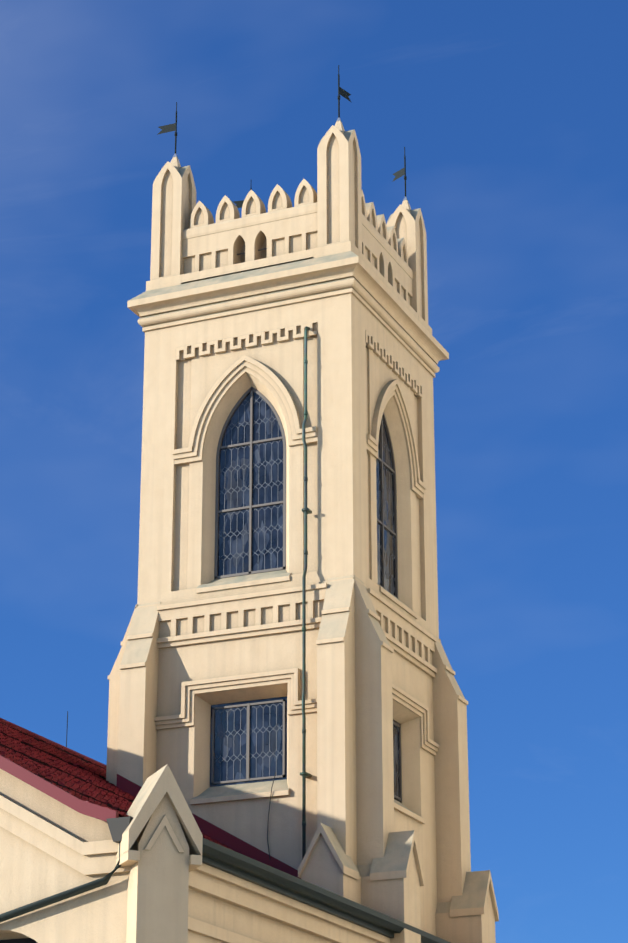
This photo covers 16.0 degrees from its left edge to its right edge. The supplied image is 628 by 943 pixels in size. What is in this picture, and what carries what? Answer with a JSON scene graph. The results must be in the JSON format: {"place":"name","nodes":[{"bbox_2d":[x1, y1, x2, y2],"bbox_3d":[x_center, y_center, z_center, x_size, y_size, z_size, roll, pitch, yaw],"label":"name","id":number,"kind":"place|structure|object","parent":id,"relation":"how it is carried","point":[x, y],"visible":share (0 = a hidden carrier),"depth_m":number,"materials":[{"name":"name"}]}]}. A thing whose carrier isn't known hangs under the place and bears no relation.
{"place":"outdoors","nodes":[
{"label":"outdoors","id":0,"kind":"place"},
{"bbox_2d":[106,121,498,942],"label":"church tower","id":1,"kind":"structure","parent":0,"point":[338,265],"depth_m":38.09,"materials":[{"name":"beige paint"}]},
{"bbox_2d":[116,774,300,878],"bbox_3d":[-1.481,5.843,35.724,4.510,2.790,0.502,-9,-23,22],"label":"roof flashing","id":2,"kind":"object","parent":1,"relation":"attached to","point":[220,835],"visible":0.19,"depth_m":35.86,"materials":[{"name":"red metal"}]},
{"bbox_2d":[267,772,275,858],"bbox_3d":[-0.686,5.513,35.655,0.177,1.403,0.053,-19,-28,40],"label":"tower cable","id":3,"kind":"object","parent":1,"relation":"attached to","point":[268,815],"visible":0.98,"depth_m":35.69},
{"bbox_2d":[173,117,407,200],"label":"finial caps","id":4,"kind":"object","parent":1,"relation":"on","point":[338,119],"visible":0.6,"depth_m":41.38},
{"bbox_2d":[175,65,406,196],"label":"finial rods","id":5,"kind":"object","parent":1,"relation":"on","point":[405,176],"visible":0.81,"depth_m":41.54,"materials":[{"name":"black metal"}]},
{"bbox_2d":[157,87,403,207],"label":"finial vanes","id":6,"kind":"object","parent":5,"relation":"attached to","point":[343,93],"visible":0.71,"depth_m":41.73,"materials":[{"name":"black metal"}]},
{"bbox_2d":[300,326,311,859],"bbox_3d":[-0.117,2.236,36.641,0.110,10.225,0.338,-9,-23,22],"label":"tower downpipe","id":7,"kind":"object","parent":1,"relation":"attached to","point":[304,774],"visible":0.96,"depth_m":36.45,"materials":[{"name":"metal"}]},
{"bbox_2d":[210,391,401,802],"bbox_3d":[-0.389,2.350,39.167,3.470,7.180,3.470,-9,-23,22],"label":"tower window glass","id":8,"kind":"object","parent":1,"relation":"in","point":[270,537],"visible":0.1,"depth_m":38.05,"materials":[{"name":"blue glass"}]},
{"bbox_2d":[214,396,399,789],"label":"tower window cames","id":9,"kind":"object","parent":8,"relation":"attached to","point":[277,567],"visible":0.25,"depth_m":38.09,"materials":[{"name":"grey metal"}]},
{"bbox_2d":[211,387,401,800],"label":"tower window bars","id":10,"kind":"object","parent":1,"relation":"attached to","point":[252,442],"visible":0.38,"depth_m":38.25,"materials":[{"name":"grey metal"}]},
{"bbox_2d":[0,0,627,942],"label":"sky","id":11,"kind":"structure","parent":0,"point":[509,117],"materials":[{"name":"blue"}]},
{"bbox_3d":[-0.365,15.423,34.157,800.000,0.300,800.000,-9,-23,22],"label":"ground","id":12,"kind":"structure","parent":0,"visible":0},
{"bbox_2d":[0,764,390,942],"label":"church nave","id":13,"kind":"structure","parent":12,"relation":"on","point":[164,884],"depth_m":28.15,"materials":[{"name":"beige paint"}]},
{"bbox_2d":[0,938,37,942],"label":"window","id":14,"kind":"structure","parent":13,"relation":"attached to","point":[25,940],"depth_m":28.39,"materials":[{"name":"black"}]},
{"bbox_2d":[0,755,118,821],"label":"roof fascia","id":15,"kind":"structure","parent":13,"relation":"attached to","point":[56,792],"depth_m":28.28,"materials":[{"name":"paint"}]},
{"bbox_2d":[0,842,120,921],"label":"drainpipe","id":16,"kind":"object","parent":13,"relation":"attached to","point":[55,898],"visible":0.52,"depth_m":27.88,"materials":[{"name":"metal"}]},
{"bbox_2d":[0,719,233,850],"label":"roof","id":17,"kind":"structure","parent":13,"relation":"on","point":[80,777],"depth_m":33.63,"materials":[{"name":"red tile"}]},
{"bbox_2d":[0,718,106,765],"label":"roof ridge","id":18,"kind":"structure","parent":17,"relation":"on","point":[24,729],"depth_m":41.24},
{"bbox_2d":[66,711,67,746],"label":"ridge spikes","id":19,"kind":"object","parent":17,"relation":"on","point":[67,728],"visible":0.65,"depth_m":41.96,"materials":[{"name":"metal"}]},
{"bbox_2d":[106,816,132,842],"bbox_3d":[-2.384,4.487,27.826,0.340,0.280,0.280,-9,-23,22],"label":"rainwater hopper","id":20,"kind":"object","parent":13,"relation":"attached to","point":[118,826],"visible":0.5,"depth_m":27.74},
{"bbox_2d":[202,838,450,942],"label":"gutter","id":21,"kind":"object","parent":13,"relation":"attached to","point":[231,862],"depth_m":30.93,"materials":[{"name":"metal"}]}
]}

